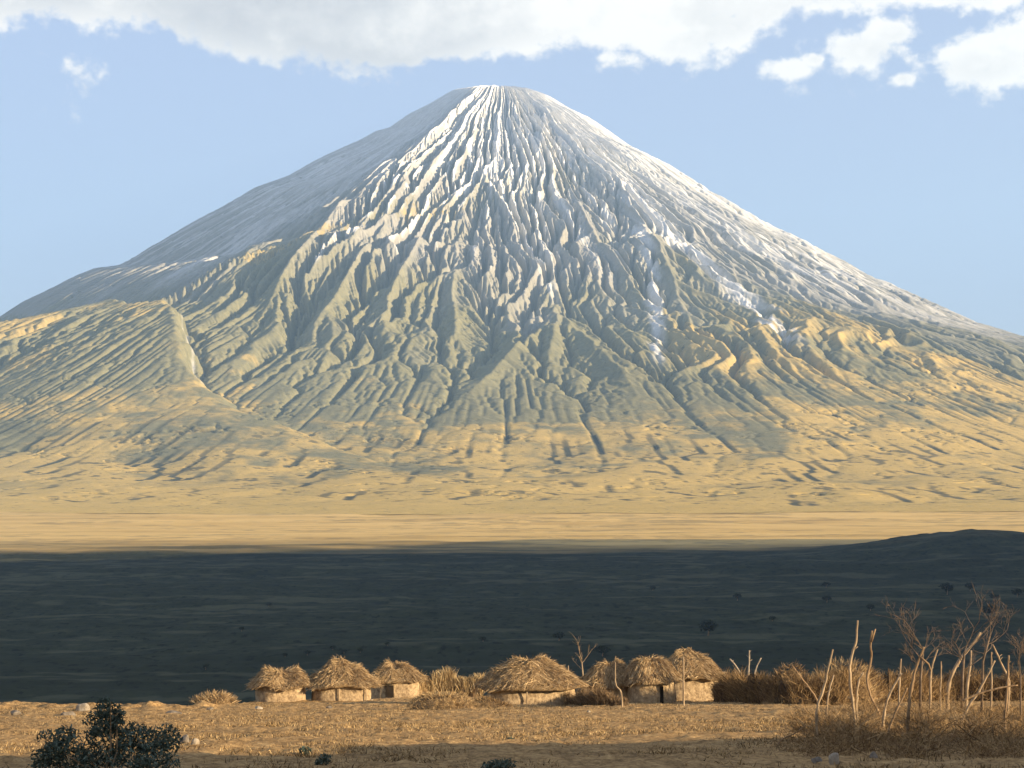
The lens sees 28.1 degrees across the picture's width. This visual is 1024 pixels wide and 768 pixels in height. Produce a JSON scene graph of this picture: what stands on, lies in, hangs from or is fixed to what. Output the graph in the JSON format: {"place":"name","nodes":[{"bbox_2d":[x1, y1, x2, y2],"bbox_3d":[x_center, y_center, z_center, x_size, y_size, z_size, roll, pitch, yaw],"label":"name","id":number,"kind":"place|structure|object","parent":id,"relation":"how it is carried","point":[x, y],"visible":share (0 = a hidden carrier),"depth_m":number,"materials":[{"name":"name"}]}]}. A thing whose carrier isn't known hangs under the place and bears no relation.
{"place":"outdoors","nodes":[
{"label":"outdoors","id":0,"kind":"place"},
{"bbox_2d":[0,85,1023,514],"bbox_3d":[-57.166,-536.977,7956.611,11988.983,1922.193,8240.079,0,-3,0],"label":"volcano","id":1,"kind":"structure","parent":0,"point":[480,299],"depth_m":6671.40},
{"bbox_2d":[0,511,1023,705],"bbox_3d":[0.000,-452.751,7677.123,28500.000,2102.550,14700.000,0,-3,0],"label":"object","id":2,"kind":"structure","parent":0,"point":[126,608],"depth_m":1698.07,"materials":[{"name":"grey plant"}]},
{"bbox_2d":[553,631,564,639],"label":"acacia tree","id":3,"kind":"object","parent":2,"relation":"on","point":[559,635],"visible":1,"depth_m":1202.30,"materials":[{"name":"green plant"}]},
{"bbox_2d":[593,645,610,655],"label":"acacia tree","id":4,"kind":"object","parent":2,"relation":"on","point":[601,649],"visible":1,"depth_m":1130.23,"materials":[{"name":"green plant"}]},
{"bbox_2d":[698,620,718,635],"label":"acacia tree","id":5,"kind":"object","parent":2,"relation":"on","point":[707,625],"visible":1,"depth_m":1274.66,"materials":[{"name":"green plant"}]},
{"bbox_2d":[733,593,741,600],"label":"acacia tree","id":6,"kind":"object","parent":2,"relation":"on","point":[737,596],"visible":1,"depth_m":1576.52,"materials":[{"name":"green plant"}]},
{"bbox_2d":[822,582,830,585],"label":"acacia tree","id":7,"kind":"object","parent":2,"relation":"on","point":[825,583],"visible":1,"depth_m":1771.27,"materials":[{"name":"green plant"}]},
{"bbox_2d":[822,595,831,600],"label":"acacia tree","id":8,"kind":"object","parent":2,"relation":"on","point":[825,598],"visible":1,"depth_m":1541.56,"materials":[{"name":"green plant"}]},
{"bbox_2d":[866,604,874,610],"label":"acacia tree","id":9,"kind":"object","parent":2,"relation":"on","point":[868,606],"visible":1,"depth_m":1437.18,"materials":[{"name":"green plant"}]},
{"bbox_2d":[938,582,953,594],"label":"acacia tree","id":10,"kind":"object","parent":2,"relation":"on","point":[948,587],"visible":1,"depth_m":1650.56,"materials":[{"name":"green plant"}]},
{"bbox_2d":[964,582,976,590],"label":"acacia tree","id":11,"kind":"object","parent":2,"relation":"on","point":[969,585],"visible":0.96,"depth_m":1686.87,"materials":[{"name":"green plant"}]},
{"bbox_2d":[982,604,999,616],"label":"acacia tree","id":12,"kind":"object","parent":2,"relation":"on","point":[985,608],"visible":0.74,"depth_m":1391.74,"materials":[{"name":"green plant"}]},
{"bbox_2d":[989,593,998,600],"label":"acacia tree","id":13,"kind":"object","parent":2,"relation":"on","point":[993,595],"visible":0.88,"depth_m":1578.69,"materials":[{"name":"green plant"}]},
{"bbox_2d":[1011,588,1023,596],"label":"acacia tree","id":14,"kind":"object","parent":2,"relation":"on","point":[1017,591],"visible":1,"depth_m":1602.76,"materials":[{"name":"green plant"}]},
{"bbox_2d":[0,696,1023,767],"bbox_3d":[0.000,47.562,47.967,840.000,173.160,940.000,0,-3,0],"label":"dry ground","id":15,"kind":"structure","parent":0,"point":[491,748],"depth_m":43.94,"materials":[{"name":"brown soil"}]},
{"bbox_2d":[11,710,20,714],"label":"field stone","id":16,"kind":"object","parent":15,"relation":"on","point":[15,712],"visible":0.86,"depth_m":66.85,"materials":[{"name":"grey stone"}]},
{"bbox_2d":[61,711,75,715],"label":"field stone","id":17,"kind":"object","parent":15,"relation":"on","point":[69,713],"visible":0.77,"depth_m":65.02,"materials":[{"name":"grey stone"}]},
{"bbox_2d":[76,703,89,710],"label":"field stone","id":18,"kind":"object","parent":15,"relation":"on","point":[83,707],"visible":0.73,"depth_m":71.53,"materials":[{"name":"beige stone"}]},
{"bbox_2d":[28,696,184,767],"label":"leafy bush","id":19,"kind":"object","parent":15,"relation":"on","point":[60,750],"visible":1,"depth_m":28.43,"materials":[{"name":"green plant"}]},
{"bbox_2d":[165,710,181,713],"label":"field stone","id":20,"kind":"object","parent":15,"relation":"on","point":[174,711],"visible":0.57,"depth_m":67.91,"materials":[{"name":"beige stone"}]},
{"bbox_2d":[179,734,188,742],"bbox_3d":[-6.375,6.921,39.832,0.195,0.197,0.256,0,-3,-5],"label":"field stone","id":21,"kind":"object","parent":15,"relation":"on","point":[185,737],"visible":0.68,"depth_m":39.77,"materials":[{"name":"grey stone"}]},
{"bbox_2d":[191,738,199,744],"bbox_3d":[-5.880,6.675,37.983,0.172,0.218,0.202,-1,-3,28],"label":"field stone","id":22,"kind":"object","parent":15,"relation":"on","point":[195,741],"visible":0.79,"depth_m":37.91,"materials":[{"name":"grey stone"}]},
{"bbox_2d":[188,689,240,704],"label":"straw heap","id":23,"kind":"object","parent":15,"relation":"on","point":[223,698],"visible":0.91,"depth_m":88.14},
{"bbox_2d":[244,665,311,701],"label":"thatched hut","id":24,"kind":"object","parent":15,"relation":"on","point":[266,684],"visible":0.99,"depth_m":95.00,"materials":[{"name":"plant"}]},
{"bbox_2d":[299,746,311,754],"bbox_3d":[-3.515,6.317,34.937,0.233,0.304,0.247,-1,-3,30],"label":"plant","id":25,"kind":"object","parent":15,"relation":"on","point":[304,749],"visible":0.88,"depth_m":34.90,"materials":[{"name":"green plant"}]},
{"bbox_2d":[315,753,331,764],"bbox_3d":[-2.876,5.796,31.252,0.290,0.311,0.207,1,-3,-21],"label":"plant","id":26,"kind":"object","parent":15,"relation":"on","point":[325,759],"visible":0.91,"depth_m":31.23,"materials":[{"name":"green plant"}]},
{"bbox_2d":[305,656,386,700],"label":"thatched hut","id":27,"kind":"object","parent":15,"relation":"on","point":[337,679],"visible":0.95,"depth_m":95.50,"materials":[{"name":"plant"}]},
{"bbox_2d":[371,658,429,698],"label":"thatched hut","id":28,"kind":"object","parent":15,"relation":"on","point":[400,679],"visible":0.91,"depth_m":111.03,"materials":[{"name":"plant"}]},
{"bbox_2d":[386,685,393,697],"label":"doorway","id":29,"kind":"structure","parent":28,"relation":"in","point":[389,688],"depth_m":110.69,"materials":[{"name":"brown wood"}]},
{"bbox_2d":[405,689,478,709],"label":"brush mound","id":30,"kind":"object","parent":15,"relation":"on","point":[441,700],"visible":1,"depth_m":78.03,"materials":[{"name":"plant"}]},
{"bbox_2d":[418,666,484,696],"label":"stalk fence","id":31,"kind":"object","parent":15,"relation":"on","point":[447,681],"visible":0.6,"depth_m":114.86,"materials":[{"name":"beige plant"}]},
{"bbox_2d":[470,695,513,707],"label":"brush heap","id":32,"kind":"object","parent":15,"relation":"on","point":[487,703],"visible":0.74,"depth_m":83.48,"materials":[{"name":"brown plant"}]},
{"bbox_2d":[480,758,516,767],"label":"plant","id":33,"kind":"object","parent":15,"relation":"on","point":[499,764],"visible":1,"depth_m":30.22,"materials":[{"name":"green plant"}]},
{"bbox_2d":[473,652,591,705],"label":"thatched hut","id":34,"kind":"object","parent":15,"relation":"on","point":[541,680],"visible":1,"depth_m":87.39,"materials":[{"name":"plant"}]},
{"bbox_2d":[572,638,590,675],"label":"bare tree","id":35,"kind":"object","parent":15,"relation":"on","point":[580,656],"visible":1,"depth_m":115.53,"materials":[{"name":"brown wood"}]},
{"bbox_2d":[562,686,628,705],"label":"hedge","id":36,"kind":"object","parent":15,"relation":"on","point":[591,696],"visible":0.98,"depth_m":82.95,"materials":[{"name":"brown plant"}]},
{"bbox_2d":[579,656,629,698],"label":"thatched hut","id":37,"kind":"object","parent":15,"relation":"on","point":[600,675],"visible":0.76,"depth_m":95.35,"materials":[{"name":"plant"}]},
{"bbox_2d":[615,662,622,706],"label":"standing pole","id":38,"kind":"object","parent":15,"relation":"on","point":[618,687],"visible":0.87,"depth_m":80.73,"materials":[{"name":"brown wood"}]},
{"bbox_2d":[621,654,686,702],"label":"thatched hut","id":39,"kind":"object","parent":15,"relation":"on","point":[649,679],"visible":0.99,"depth_m":94.64,"materials":[{"name":"plant"}]},
{"bbox_2d":[660,686,663,702],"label":"doorway","id":40,"kind":"structure","parent":39,"relation":"in","point":[661,687],"depth_m":94.52,"materials":[{"name":"black"}]},
{"bbox_2d":[682,657,684,705],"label":"standing pole","id":41,"kind":"object","parent":15,"relation":"on","point":[683,684],"visible":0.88,"depth_m":82.67,"materials":[{"name":"brown wood"}]},
{"bbox_2d":[668,647,727,700],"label":"thatched hut","id":42,"kind":"object","parent":15,"relation":"on","point":[700,669],"visible":0.66,"depth_m":98.88,"materials":[{"name":"plant"}]},
{"bbox_2d":[747,650,750,675],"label":"pale branch","id":43,"kind":"object","parent":15,"relation":"on","point":[749,660],"visible":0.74,"depth_m":93.06,"materials":[{"name":"wood"}]},
{"bbox_2d":[757,661,808,703],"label":"stick heap","id":44,"kind":"object","parent":15,"relation":"on","point":[789,671],"visible":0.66,"depth_m":88.71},
{"bbox_2d":[778,726,803,744],"bbox_3d":[5.213,6.801,38.838,0.727,0.668,0.058,0,-3,0],"label":"fallen branch","id":45,"kind":"object","parent":15,"relation":"on","point":[789,735],"visible":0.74,"depth_m":38.83,"materials":[{"name":"brown wood"}]},
{"bbox_2d":[792,665,819,711],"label":"leaning branch","id":46,"kind":"object","parent":15,"relation":"on","point":[813,693],"visible":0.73,"depth_m":67.02,"materials":[{"name":"brown plant"}]},
{"bbox_2d":[811,757,821,762],"bbox_3d":[4.853,6.006,32.682,0.173,0.122,0.178,-2,-3,43],"label":"field stone","id":47,"kind":"object","parent":15,"relation":"on","point":[816,759],"visible":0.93,"depth_m":32.63,"materials":[{"name":"grey stone"}]},
{"bbox_2d":[815,649,832,740],"bbox_3d":[6.060,6.189,39.720,0.367,2.083,0.099,0,-3,0],"label":"fence pole","id":48,"kind":"object","parent":15,"relation":"on","point":[820,696],"visible":0.84,"depth_m":39.71,"materials":[{"name":"brown wood"}]},
{"bbox_2d":[825,675,833,717],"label":"fence pole","id":49,"kind":"object","parent":15,"relation":"on","point":[829,690],"visible":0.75,"depth_m":57.31,"materials":[{"name":"brown wood"}]},
{"bbox_2d":[828,752,838,764],"bbox_3d":[5.032,5.877,32.019,0.166,0.238,0.180,0,-3,-6],"label":"field stone","id":50,"kind":"object","parent":15,"relation":"on","point":[833,757],"visible":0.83,"depth_m":31.96,"materials":[{"name":"grey stone"}]},
{"bbox_2d":[806,656,886,703],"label":"bush","id":51,"kind":"object","parent":15,"relation":"on","point":[857,674],"visible":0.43,"depth_m":89.05,"materials":[{"name":"brown plant"}]},
{"bbox_2d":[847,620,857,729],"bbox_3d":[7.708,6.769,46.296,0.271,2.844,0.105,0,-3,0],"label":"fence pole","id":52,"kind":"object","parent":15,"relation":"on","point":[850,673],"visible":0.83,"depth_m":46.29,"materials":[{"name":"brown wood"}]},
{"bbox_2d":[855,672,863,722],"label":"fence pole","id":53,"kind":"object","parent":15,"relation":"on","point":[858,682],"visible":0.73,"depth_m":46.28,"materials":[{"name":"brown wood"}]},
{"bbox_2d":[707,660,1023,704],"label":"thorn barrier","id":54,"kind":"object","parent":15,"relation":"on","point":[736,687],"visible":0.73,"depth_m":92.19,"materials":[{"name":"brown plant"}]},
{"bbox_2d":[869,751,877,757],"bbox_3d":[5.963,6.149,33.703,0.127,0.207,0.152,2,-3,-33],"label":"field stone","id":55,"kind":"object","parent":15,"relation":"on","point":[873,754],"visible":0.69,"depth_m":33.69,"materials":[{"name":"grey stone"}]},
{"bbox_2d":[866,629,881,720],"bbox_3d":[10.514,8.558,59.237,0.569,2.950,0.116,0,-3,-3],"label":"fence pole","id":56,"kind":"object","parent":15,"relation":"on","point":[870,662],"visible":0.79,"depth_m":59.21,"materials":[{"name":"brown wood"}]},
{"bbox_2d":[754,681,1023,760],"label":"undergrowth","id":57,"kind":"object","parent":15,"relation":"on","point":[977,733],"visible":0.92,"depth_m":38.76,"materials":[{"name":"brown plant"}]},
{"bbox_2d":[882,673,902,724],"bbox_3d":[9.272,7.883,50.008,0.549,1.655,0.096,0,-3,0],"label":"fence pole","id":58,"kind":"object","parent":15,"relation":"on","point":[888,697],"visible":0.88,"depth_m":49.99,"materials":[{"name":"brown wood"}]},
{"bbox_2d":[887,687,907,735],"bbox_3d":[8.090,7.035,42.984,0.447,1.328,0.088,0,-3,0],"label":"fence pole","id":59,"kind":"object","parent":15,"relation":"on","point":[894,714],"visible":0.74,"depth_m":42.98,"materials":[{"name":"brown wood"}]},
{"bbox_2d":[898,659,901,703],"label":"fence pole","id":60,"kind":"object","parent":15,"relation":"on","point":[899,680],"visible":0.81,"depth_m":76.07,"materials":[{"name":"brown wood"}]},
{"bbox_2d":[874,600,950,710],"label":"bare tree","id":61,"kind":"object","parent":15,"relation":"on","point":[920,675],"visible":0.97,"depth_m":73.29,"materials":[{"name":"brown wood"}]},
{"bbox_2d":[906,646,931,742],"bbox_3d":[7.805,6.112,39.320,0.514,2.168,0.102,0,-3,0],"label":"fence pole","id":62,"kind":"object","parent":15,"relation":"on","point":[912,683],"visible":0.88,"depth_m":39.32,"materials":[{"name":"brown wood"}]},
{"bbox_2d":[929,649,937,707],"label":"fence pole","id":63,"kind":"object","parent":15,"relation":"on","point":[930,686],"visible":0.79,"depth_m":76.46,"materials":[{"name":"brown wood"}]},
{"bbox_2d":[939,661,941,707],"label":"fence pole","id":64,"kind":"object","parent":15,"relation":"on","point":[940,679],"visible":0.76,"depth_m":76.63,"materials":[{"name":"brown wood"}]},
{"bbox_2d":[945,632,980,708],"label":"fence pole","id":65,"kind":"object","parent":15,"relation":"on","point":[956,665],"visible":0.7,"depth_m":76.65,"materials":[{"name":"brown wood"}]},
{"bbox_2d":[965,650,971,706],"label":"fence pole","id":66,"kind":"object","parent":15,"relation":"on","point":[967,682],"visible":0.78,"depth_m":81.38,"materials":[{"name":"brown wood"}]},
{"bbox_2d":[936,580,1014,710],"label":"bare tree","id":67,"kind":"object","parent":15,"relation":"on","point":[962,672],"visible":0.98,"depth_m":70.43,"materials":[{"name":"brown wood"}]},
{"bbox_2d":[962,660,995,720],"bbox_3d":[12.660,8.555,55.881,1.102,2.038,0.105,0,-3,0],"label":"fence pole","id":68,"kind":"object","parent":15,"relation":"on","point":[978,691],"visible":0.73,"depth_m":55.86,"materials":[{"name":"brown wood"}]},
{"bbox_2d":[962,684,1017,700],"bbox_3d":[10.329,6.674,44.259,1.217,0.379,0.069,0,-3,0],"label":"fallen branch","id":69,"kind":"object","parent":15,"relation":"on","point":[976,694],"visible":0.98,"depth_m":44.24,"materials":[{"name":"brown wood"}]},
{"bbox_2d":[988,652,993,707],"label":"fence pole","id":70,"kind":"object","parent":15,"relation":"on","point":[991,683],"visible":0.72,"depth_m":72.39,"materials":[{"name":"brown wood"}]},
{"bbox_2d":[979,596,1017,713],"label":"bare tree","id":71,"kind":"object","parent":15,"relation":"on","point":[983,659],"visible":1,"depth_m":67.87,"materials":[{"name":"brown wood"}]},
{"bbox_2d":[992,644,1009,709],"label":"fence pole","id":72,"kind":"object","parent":15,"relation":"on","point":[1003,668],"visible":0.69,"depth_m":65.94,"materials":[{"name":"brown wood"}]},
{"bbox_2d":[1003,655,1010,730],"bbox_3d":[11.202,7.181,46.379,0.221,2.061,0.105,0,-3,0],"label":"fence pole","id":73,"kind":"object","parent":15,"relation":"on","point":[1007,688],"visible":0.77,"depth_m":46.37,"materials":[{"name":"brown wood"}]},
{"bbox_2d":[1003,631,1023,724],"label":"bare tree","id":74,"kind":"object","parent":15,"relation":"on","point":[1017,649],"visible":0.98,"depth_m":54.92,"materials":[{"name":"brown wood"}]},
{"bbox_2d":[0,0,1023,335],"label":"sky","id":75,"kind":"structure","parent":0,"point":[886,137],"materials":[{"name":"blue"}]}
]}

